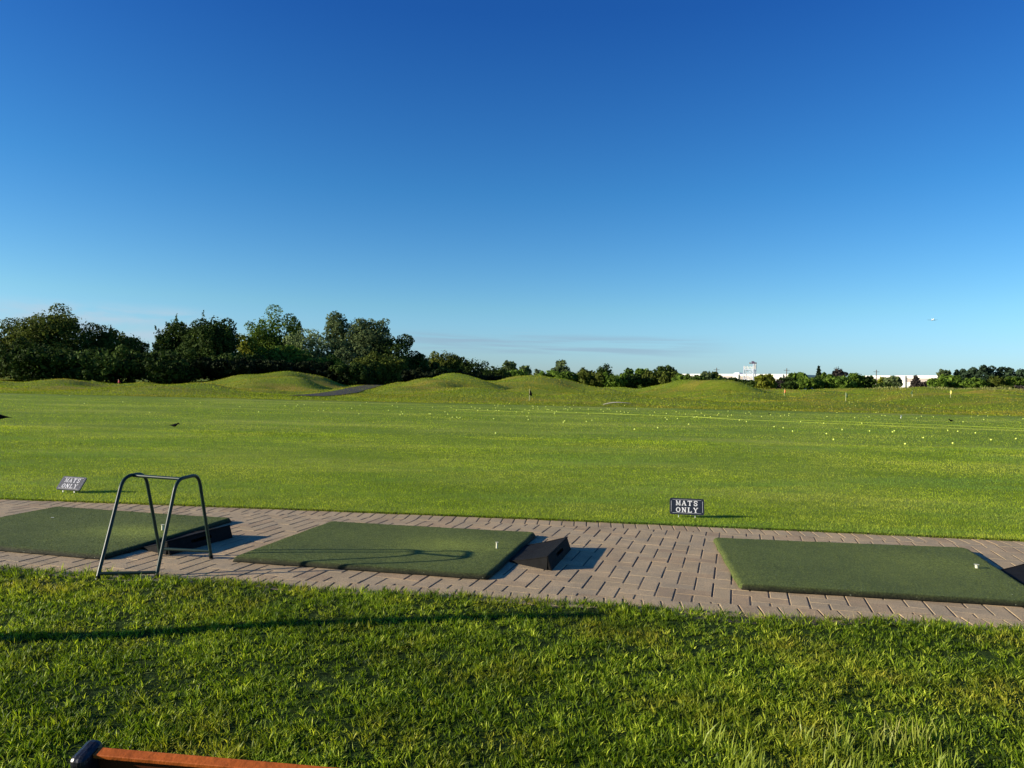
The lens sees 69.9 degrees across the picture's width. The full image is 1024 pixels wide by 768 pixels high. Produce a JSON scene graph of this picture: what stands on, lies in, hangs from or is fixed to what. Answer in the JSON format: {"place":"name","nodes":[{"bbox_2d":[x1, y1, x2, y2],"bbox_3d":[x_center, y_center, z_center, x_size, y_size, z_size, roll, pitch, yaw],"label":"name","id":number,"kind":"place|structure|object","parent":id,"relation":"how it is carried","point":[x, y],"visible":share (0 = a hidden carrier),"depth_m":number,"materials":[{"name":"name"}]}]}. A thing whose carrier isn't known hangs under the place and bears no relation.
{"place":"outdoors","nodes":[
{"label":"outdoors","id":0,"kind":"place"},
{"bbox_2d":[298,384,385,395],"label":"cart path","id":1,"kind":"structure","parent":0,"point":[352,390],"depth_m":64.54,"materials":[{"name":"grey asphalt"}]},
{"bbox_2d":[0,393,1023,541],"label":"range turf","id":2,"kind":"structure","parent":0,"point":[484,427],"depth_m":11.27,"materials":[{"name":"plant"}]},
{"bbox_2d":[56,476,86,492],"bbox_3d":[-4.356,1.023,7.251,0.285,0.202,0.102,1,0,15],"label":"notice sign","id":3,"kind":"object","parent":2,"relation":"on","point":[70,483],"visible":0.97,"depth_m":7.24,"materials":[{"name":"metal"}]},
{"bbox_2d":[670,498,703,517],"bbox_3d":[1.580,1.148,6.627,0.305,0.224,0.042,1,0,8],"label":"notice sign","id":4,"kind":"object","parent":2,"relation":"on","point":[683,506],"visible":0.97,"depth_m":6.62,"materials":[{"name":"metal"}]},
{"bbox_2d":[389,408,1020,430],"bbox_3d":[6.188,1.282,28.324,23.856,0.021,2.593,1,0,17],"label":"boundary rope","id":5,"kind":"object","parent":2,"relation":"on","point":[703,417],"visible":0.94,"depth_m":28.08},
{"bbox_2d":[805,420,1023,428],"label":"boundary rope","id":6,"kind":"object","parent":2,"relation":"on","point":[921,424],"visible":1,"depth_m":26.88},
{"bbox_2d":[0,563,1023,767],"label":"lawn","id":7,"kind":"structure","parent":0,"point":[323,676],"depth_m":2.88,"materials":[{"name":"green plant"}]},
{"bbox_2d":[70,740,333,767],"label":"park bench","id":8,"kind":"object","parent":7,"relation":"on","point":[92,754],"visible":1,"depth_m":0.77,"materials":[{"name":"brown wood"}]},
{"bbox_2d":[700,712,980,767],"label":"coarse grass","id":9,"kind":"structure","parent":7,"relation":"on","point":[845,742],"depth_m":2.39,"materials":[{"name":"green plant"}]},
{"bbox_2d":[0,499,1023,630],"bbox_3d":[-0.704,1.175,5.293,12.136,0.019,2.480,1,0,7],"label":"paving","id":10,"kind":"structure","parent":0,"point":[241,519],"depth_m":4.69,"materials":[{"name":"grey brick"}]},
{"bbox_2d":[0,506,230,559],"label":"golf mat","id":11,"kind":"object","parent":10,"relation":"on","point":[73,532],"visible":0.92,"depth_m":5.42,"materials":[{"name":"green carpet"}]},
{"bbox_2d":[95,472,212,579],"bbox_3d":[-2.213,0.856,4.522,0.396,0.582,0.663,1,0,13],"label":"bag stand","id":12,"kind":"object","parent":10,"relation":"on","point":[161,548],"visible":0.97,"depth_m":4.50,"materials":[{"name":"black metal"}]},
{"bbox_2d":[142,525,232,554],"bbox_3d":[-2.312,1.086,5.183,0.372,0.090,0.632,1,0,12],"label":"ball tray","id":13,"kind":"object","parent":10,"relation":"on","point":[217,534],"visible":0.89,"depth_m":5.11,"materials":[{"name":"black plastic"}]},
{"bbox_2d":[233,521,535,579],"bbox_3d":[-0.807,1.144,5.211,1.787,0.042,1.355,1,0,10],"label":"golf mat","id":14,"kind":"object","parent":10,"relation":"on","point":[438,551],"visible":1,"depth_m":5.00,"materials":[{"name":"green carpet"}]},
{"bbox_2d":[510,537,570,570],"bbox_3d":[0.184,1.143,5.033,0.332,0.090,0.658,1,0,16],"label":"ball tray","id":15,"kind":"object","parent":10,"relation":"on","point":[542,555],"visible":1,"depth_m":4.94,"materials":[{"name":"black plastic"}]},
{"bbox_2d":[713,537,1023,606],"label":"golf mat","id":16,"kind":"object","parent":10,"relation":"on","point":[930,573],"visible":1,"depth_m":4.70,"materials":[{"name":"green carpet"}]},
{"bbox_2d":[1000,564,1023,584],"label":"ball tray","id":17,"kind":"object","parent":10,"relation":"on","point":[1016,573],"visible":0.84,"depth_m":4.82,"materials":[{"name":"black plastic"}]},
{"bbox_2d":[0,371,1023,416],"bbox_3d":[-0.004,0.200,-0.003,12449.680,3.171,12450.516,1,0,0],"label":"ground","id":18,"kind":"structure","parent":0,"point":[722,384],"depth_m":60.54,"materials":[{"name":"green plant"}]},
{"bbox_2d":[0,316,40,379],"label":"tree","id":19,"kind":"object","parent":18,"relation":"on","point":[8,325],"visible":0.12,"depth_m":102.39,"materials":[{"name":"green plant"}]},
{"bbox_2d":[0,336,81,381],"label":"tree","id":20,"kind":"object","parent":18,"relation":"on","point":[26,361],"visible":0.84,"depth_m":89.88,"materials":[{"name":"green plant"}]},
{"bbox_2d":[2,303,98,378],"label":"tree","id":21,"kind":"object","parent":18,"relation":"on","point":[60,330],"visible":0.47,"depth_m":97.38,"materials":[{"name":"green plant"}]},
{"bbox_2d":[50,344,150,383],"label":"tree","id":22,"kind":"object","parent":18,"relation":"on","point":[91,365],"visible":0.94,"depth_m":90.97,"materials":[{"name":"green plant"}]},
{"bbox_2d":[82,322,140,381],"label":"tree","id":23,"kind":"object","parent":18,"relation":"on","point":[110,338],"visible":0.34,"depth_m":104.52,"materials":[{"name":"green plant"}]},
{"bbox_2d":[107,371,140,383],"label":"bush","id":24,"kind":"object","parent":18,"relation":"on","point":[128,379],"visible":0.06,"depth_m":93.84,"materials":[{"name":"green plant"}]},
{"bbox_2d":[120,333,150,381],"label":"tree","id":25,"kind":"object","parent":18,"relation":"on","point":[144,347],"visible":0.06,"depth_m":111.47,"materials":[{"name":"green plant"}]},
{"bbox_2d":[124,347,204,383],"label":"tree","id":26,"kind":"object","parent":18,"relation":"on","point":[164,367],"visible":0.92,"depth_m":92.00,"materials":[{"name":"green plant"}]},
{"bbox_2d":[151,313,189,355],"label":"tree","id":27,"kind":"object","parent":18,"relation":"on","point":[168,338],"visible":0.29,"depth_m":102.93,"materials":[{"name":"green plant"}]},
{"bbox_2d":[185,358,217,381],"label":"bush","id":28,"kind":"object","parent":18,"relation":"on","point":[208,375],"visible":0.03,"depth_m":99.14,"materials":[{"name":"green plant"}]},
{"bbox_2d":[175,310,240,379],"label":"tree","id":29,"kind":"object","parent":18,"relation":"on","point":[206,339],"visible":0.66,"depth_m":99.95,"materials":[{"name":"green plant"}]},
{"bbox_2d":[190,356,256,378],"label":"bush","id":30,"kind":"object","parent":18,"relation":"on","point":[219,368],"visible":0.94,"depth_m":93.57,"materials":[{"name":"green plant"}]},
{"bbox_2d":[211,351,267,374],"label":"tree","id":31,"kind":"object","parent":18,"relation":"on","point":[232,356],"visible":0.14,"depth_m":98.43,"materials":[{"name":"green plant"}]},
{"bbox_2d":[235,333,263,355],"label":"tree","id":32,"kind":"object","parent":18,"relation":"on","point":[246,346],"visible":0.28,"depth_m":111.36,"materials":[{"name":"green plant"}]},
{"bbox_2d":[248,359,295,373],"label":"bush","id":33,"kind":"object","parent":18,"relation":"on","point":[266,366],"visible":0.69,"depth_m":96.23,"materials":[{"name":"green plant"}]},
{"bbox_2d":[244,304,300,354],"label":"tree","id":34,"kind":"object","parent":18,"relation":"on","point":[267,338],"visible":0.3,"depth_m":116.64,"materials":[{"name":"green plant"}]},
{"bbox_2d":[257,344,311,363],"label":"tree","id":35,"kind":"object","parent":18,"relation":"on","point":[290,353],"visible":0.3,"depth_m":104.38,"materials":[{"name":"green plant"}]},
{"bbox_2d":[284,316,304,341],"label":"tree","id":36,"kind":"object","parent":18,"relation":"on","point":[299,328],"visible":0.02,"depth_m":125.50,"materials":[{"name":"green plant"}]},
{"bbox_2d":[282,328,331,359],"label":"tree","id":37,"kind":"object","parent":18,"relation":"on","point":[316,343],"visible":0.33,"depth_m":114.42,"materials":[{"name":"green plant"}]},
{"bbox_2d":[283,360,330,374],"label":"bush","id":38,"kind":"object","parent":18,"relation":"on","point":[310,367],"visible":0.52,"depth_m":99.27,"materials":[{"name":"green plant"}]},
{"bbox_2d":[306,353,342,367],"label":"tree","id":39,"kind":"object","parent":18,"relation":"on","point":[337,361],"visible":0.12,"depth_m":103.78,"materials":[{"name":"green plant"}]},
{"bbox_2d":[314,367,360,383],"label":"bush","id":40,"kind":"object","parent":18,"relation":"on","point":[325,373],"visible":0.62,"depth_m":97.91,"materials":[{"name":"green plant"}]},
{"bbox_2d":[328,362,381,385],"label":"tree","id":41,"kind":"object","parent":18,"relation":"on","point":[358,371],"visible":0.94,"depth_m":98.06,"materials":[{"name":"green plant"}]},
{"bbox_2d":[323,311,394,364],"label":"tree","id":42,"kind":"object","parent":18,"relation":"on","point":[361,336],"visible":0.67,"depth_m":116.31,"materials":[{"name":"green plant"}]},
{"bbox_2d":[350,350,407,383],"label":"tree","id":43,"kind":"object","parent":18,"relation":"on","point":[386,364],"visible":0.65,"depth_m":102.77,"materials":[{"name":"green plant"}]},
{"bbox_2d":[373,334,420,383],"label":"tree","id":44,"kind":"object","parent":18,"relation":"on","point":[398,346],"visible":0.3,"depth_m":115.82,"materials":[{"name":"green plant"}]},
{"bbox_2d":[404,352,430,373],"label":"tree","id":45,"kind":"object","parent":18,"relation":"on","point":[422,361],"visible":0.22,"depth_m":116.67,"materials":[{"name":"green plant"}]},
{"bbox_2d":[398,367,443,381],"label":"bush","id":46,"kind":"object","parent":18,"relation":"on","point":[408,376],"visible":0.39,"depth_m":109.75,"materials":[{"name":"green plant"}]},
{"bbox_2d":[414,362,454,374],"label":"tree","id":47,"kind":"object","parent":18,"relation":"on","point":[435,366],"visible":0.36,"depth_m":116.72,"materials":[{"name":"green plant"}]},
{"bbox_2d":[426,350,465,372],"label":"tree","id":48,"kind":"object","parent":18,"relation":"on","point":[452,361],"visible":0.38,"depth_m":129.36,"materials":[{"name":"green plant"}]},
{"bbox_2d":[453,369,485,380],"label":"bush","id":49,"kind":"object","parent":18,"relation":"on","point":[462,372],"visible":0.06,"depth_m":117.88,"materials":[{"name":"green plant"}]},
{"bbox_2d":[459,356,490,375],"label":"tree","id":50,"kind":"object","parent":18,"relation":"on","point":[469,366],"visible":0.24,"depth_m":139.25,"materials":[{"name":"green plant"}]},
{"bbox_2d":[468,371,507,380],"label":"bush","id":51,"kind":"object","parent":18,"relation":"on","point":[491,377],"visible":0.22,"depth_m":124.97,"materials":[{"name":"green plant"}]},
{"bbox_2d":[484,365,507,377],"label":"tree","id":52,"kind":"object","parent":18,"relation":"on","point":[498,371],"visible":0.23,"depth_m":148.88,"materials":[{"name":"green plant"}]},
{"bbox_2d":[502,360,517,370],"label":"tree","id":53,"kind":"object","parent":18,"relation":"on","point":[510,365],"visible":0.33,"depth_m":209.11,"materials":[{"name":"green plant"}]},
{"bbox_2d":[507,368,527,376],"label":"tree","id":54,"kind":"object","parent":18,"relation":"on","point":[516,372],"visible":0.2,"depth_m":188.95,"materials":[{"name":"green plant"}]},
{"bbox_2d":[519,365,531,374],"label":"tree","id":55,"kind":"object","parent":18,"relation":"on","point":[527,369],"visible":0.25,"depth_m":204.32,"materials":[{"name":"green plant"}]},
{"bbox_2d":[537,370,559,377],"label":"tree","id":56,"kind":"object","parent":18,"relation":"on","point":[552,373],"visible":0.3,"depth_m":193.69,"materials":[{"name":"green plant"}]},
{"bbox_2d":[550,359,569,372],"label":"tree","id":57,"kind":"object","parent":18,"relation":"on","point":[560,366],"visible":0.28,"depth_m":204.03,"materials":[{"name":"green plant"}]},
{"bbox_2d":[555,371,579,382],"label":"tree","id":58,"kind":"object","parent":18,"relation":"on","point":[568,375],"visible":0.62,"depth_m":183.72,"materials":[{"name":"green plant"}]},
{"bbox_2d":[575,367,595,382],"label":"tree","id":59,"kind":"object","parent":18,"relation":"on","point":[583,370],"visible":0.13,"depth_m":194.64,"materials":[{"name":"green plant"}]},
{"bbox_2d":[578,371,606,387],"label":"tree","id":60,"kind":"object","parent":18,"relation":"on","point":[588,379],"visible":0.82,"depth_m":179.85,"materials":[{"name":"green plant"}]},
{"bbox_2d":[596,363,612,375],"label":"tree","id":61,"kind":"object","parent":18,"relation":"on","point":[602,369],"visible":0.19,"depth_m":204.32,"materials":[{"name":"green plant"}]},
{"bbox_2d":[597,371,627,387],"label":"tree","id":62,"kind":"object","parent":18,"relation":"on","point":[613,380],"visible":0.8,"depth_m":178.55,"materials":[{"name":"green plant"}]},
{"bbox_2d":[623,367,633,375],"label":"tree","id":63,"kind":"object","parent":18,"relation":"on","point":[628,370],"visible":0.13,"depth_m":214.28,"materials":[{"name":"green plant"}]},
{"bbox_2d":[620,373,644,388],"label":"tree","id":64,"kind":"object","parent":18,"relation":"on","point":[634,380],"visible":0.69,"depth_m":180.74,"materials":[{"name":"green plant"}]},
{"bbox_2d":[635,368,648,387],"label":"tree","id":65,"kind":"object","parent":18,"relation":"on","point":[640,371],"visible":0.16,"depth_m":193.32,"materials":[{"name":"green plant"}]},
{"bbox_2d":[640,370,662,387],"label":"tree","id":66,"kind":"object","parent":18,"relation":"on","point":[650,377],"visible":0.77,"depth_m":183.42,"materials":[{"name":"green plant"}]},
{"bbox_2d":[653,365,676,377],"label":"tree","id":67,"kind":"object","parent":18,"relation":"on","point":[666,368],"visible":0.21,"depth_m":194.11,"materials":[{"name":"green plant"}]},
{"bbox_2d":[657,369,678,384],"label":"tree","id":68,"kind":"object","parent":18,"relation":"on","point":[666,377],"visible":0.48,"depth_m":178.70,"materials":[{"name":"green plant"}]},
{"bbox_2d":[671,373,692,381],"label":"tree","id":69,"kind":"object","parent":18,"relation":"on","point":[679,376],"visible":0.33,"depth_m":171.39,"materials":[{"name":"green plant"}]},
{"bbox_2d":[690,374,705,379],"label":"tree","id":70,"kind":"object","parent":18,"relation":"on","point":[697,377],"visible":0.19,"depth_m":169.19,"materials":[{"name":"green plant"}]},
{"bbox_2d":[700,371,713,379],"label":"tree","id":71,"kind":"object","parent":18,"relation":"on","point":[708,376],"visible":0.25,"depth_m":178.74,"materials":[{"name":"green plant"}]},
{"bbox_2d":[712,371,722,378],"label":"tree","id":72,"kind":"object","parent":18,"relation":"on","point":[716,375],"visible":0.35,"depth_m":179.38,"materials":[{"name":"green plant"}]},
{"bbox_2d":[736,379,753,383],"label":"tree","id":73,"kind":"object","parent":18,"relation":"on","point":[743,381],"visible":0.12,"depth_m":165.21,"materials":[{"name":"green plant"}]},
{"bbox_2d":[743,361,756,379],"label":"building","id":74,"kind":"structure","parent":18,"relation":"on","point":[753,363],"depth_m":301.22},
{"bbox_2d":[683,373,846,388],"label":"warehouse","id":75,"kind":"structure","parent":18,"relation":"on","point":[740,375],"depth_m":402.58,"materials":[{"name":"metal"}]},
{"bbox_2d":[754,373,778,388],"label":"tree","id":76,"kind":"object","parent":18,"relation":"on","point":[766,381],"visible":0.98,"depth_m":158.95,"materials":[{"name":"green plant"}]},
{"bbox_2d":[777,376,794,381],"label":"tree","id":77,"kind":"object","parent":18,"relation":"on","point":[786,378],"visible":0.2,"depth_m":166.82,"materials":[{"name":"green plant"}]},
{"bbox_2d":[780,381,798,388],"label":"tree","id":78,"kind":"object","parent":18,"relation":"on","point":[790,385],"visible":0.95,"depth_m":157.11,"materials":[{"name":"green plant"}]},
{"bbox_2d":[786,372,808,380],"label":"tree","id":79,"kind":"object","parent":18,"relation":"on","point":[798,375],"visible":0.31,"depth_m":170.56,"materials":[{"name":"green plant"}]},
{"bbox_2d":[793,376,825,389],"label":"tree","id":80,"kind":"object","parent":18,"relation":"on","point":[807,383],"visible":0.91,"depth_m":163.42,"materials":[{"name":"green plant"}]},
{"bbox_2d":[815,366,821,376],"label":"tree","id":81,"kind":"object","parent":18,"relation":"on","point":[818,371],"visible":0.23,"depth_m":199.75,"materials":[{"name":"green plant"}]},
{"bbox_2d":[815,372,834,388],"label":"tree","id":82,"kind":"object","parent":18,"relation":"on","point":[823,375],"visible":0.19,"depth_m":170.92,"materials":[{"name":"green plant"}]},
{"bbox_2d":[822,375,856,387],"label":"tree","id":83,"kind":"object","parent":18,"relation":"on","point":[840,382],"visible":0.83,"depth_m":163.81,"materials":[{"name":"green plant"}]},
{"bbox_2d":[831,367,848,376],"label":"tree","id":84,"kind":"object","parent":18,"relation":"on","point":[838,372],"visible":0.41,"depth_m":177.32,"materials":[{"name":"plant"}]},
{"bbox_2d":[847,373,868,387],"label":"tree","id":85,"kind":"object","parent":18,"relation":"on","point":[855,377],"visible":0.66,"depth_m":166.69,"materials":[{"name":"green plant"}]},
{"bbox_2d":[860,375,876,387],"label":"tree","id":86,"kind":"object","parent":18,"relation":"on","point":[871,380],"visible":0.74,"depth_m":166.78,"materials":[{"name":"green plant"}]},
{"bbox_2d":[871,382,894,387],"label":"tree","id":87,"kind":"object","parent":18,"relation":"on","point":[882,384],"visible":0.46,"depth_m":163.08,"materials":[{"name":"green plant"}]},
{"bbox_2d":[883,375,902,387],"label":"tree","id":88,"kind":"object","parent":18,"relation":"on","point":[896,381],"visible":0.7,"depth_m":170.67,"materials":[{"name":"green plant"}]},
{"bbox_2d":[873,375,937,387],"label":"warehouse","id":89,"kind":"structure","parent":18,"relation":"on","point":[906,380],"depth_m":326.36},
{"bbox_2d":[908,375,920,386],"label":"tree","id":90,"kind":"object","parent":18,"relation":"on","point":[915,381],"visible":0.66,"depth_m":163.50,"materials":[{"name":"purple plant"}]},
{"bbox_2d":[926,378,947,387],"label":"tree","id":91,"kind":"object","parent":18,"relation":"on","point":[935,382],"visible":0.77,"depth_m":159.34,"materials":[{"name":"green plant"}]},
{"bbox_2d":[865,386,1022,389],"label":"tall grass","id":92,"kind":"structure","parent":18,"relation":"on","point":[980,388],"depth_m":124.33,"materials":[{"name":"green plant"}]},
{"bbox_2d":[936,369,951,378],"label":"tree","id":93,"kind":"object","parent":18,"relation":"on","point":[945,372],"visible":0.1,"depth_m":171.53,"materials":[{"name":"green plant"}]},
{"bbox_2d":[939,374,963,388],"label":"tree","id":94,"kind":"object","parent":18,"relation":"on","point":[954,381],"visible":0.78,"depth_m":160.68,"materials":[{"name":"green plant"}]},
{"bbox_2d":[959,367,977,387],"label":"tree","id":95,"kind":"object","parent":18,"relation":"on","point":[970,372],"visible":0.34,"depth_m":173.62,"materials":[{"name":"green plant"}]},
{"bbox_2d":[961,377,989,388],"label":"tree","id":96,"kind":"object","parent":18,"relation":"on","point":[972,383],"visible":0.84,"depth_m":157.04,"materials":[{"name":"green plant"}]},
{"bbox_2d":[971,365,996,381],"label":"tree","id":97,"kind":"object","parent":18,"relation":"on","point":[984,372],"visible":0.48,"depth_m":171.00,"materials":[{"name":"green plant"}]},
{"bbox_2d":[987,376,1008,387],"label":"tree","id":98,"kind":"object","parent":18,"relation":"on","point":[995,381],"visible":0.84,"depth_m":156.93,"materials":[{"name":"green plant"}]},
{"bbox_2d":[994,366,1014,378],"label":"tree","id":99,"kind":"object","parent":18,"relation":"on","point":[1008,371],"visible":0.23,"depth_m":171.12,"materials":[{"name":"green plant"}]},
{"bbox_2d":[1004,376,1023,385],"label":"tree","id":100,"kind":"object","parent":18,"relation":"on","point":[1016,381],"visible":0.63,"depth_m":156.87,"materials":[{"name":"green plant"}]},
{"bbox_2d":[1012,368,1023,376],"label":"tree","id":101,"kind":"object","parent":18,"relation":"on","point":[1019,373],"visible":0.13,"depth_m":169.48,"materials":[{"name":"green plant"}]},
{"bbox_2d":[0,0,1023,375],"label":"sky","id":102,"kind":"structure","parent":0,"point":[688,186],"materials":[{"name":"blue"}]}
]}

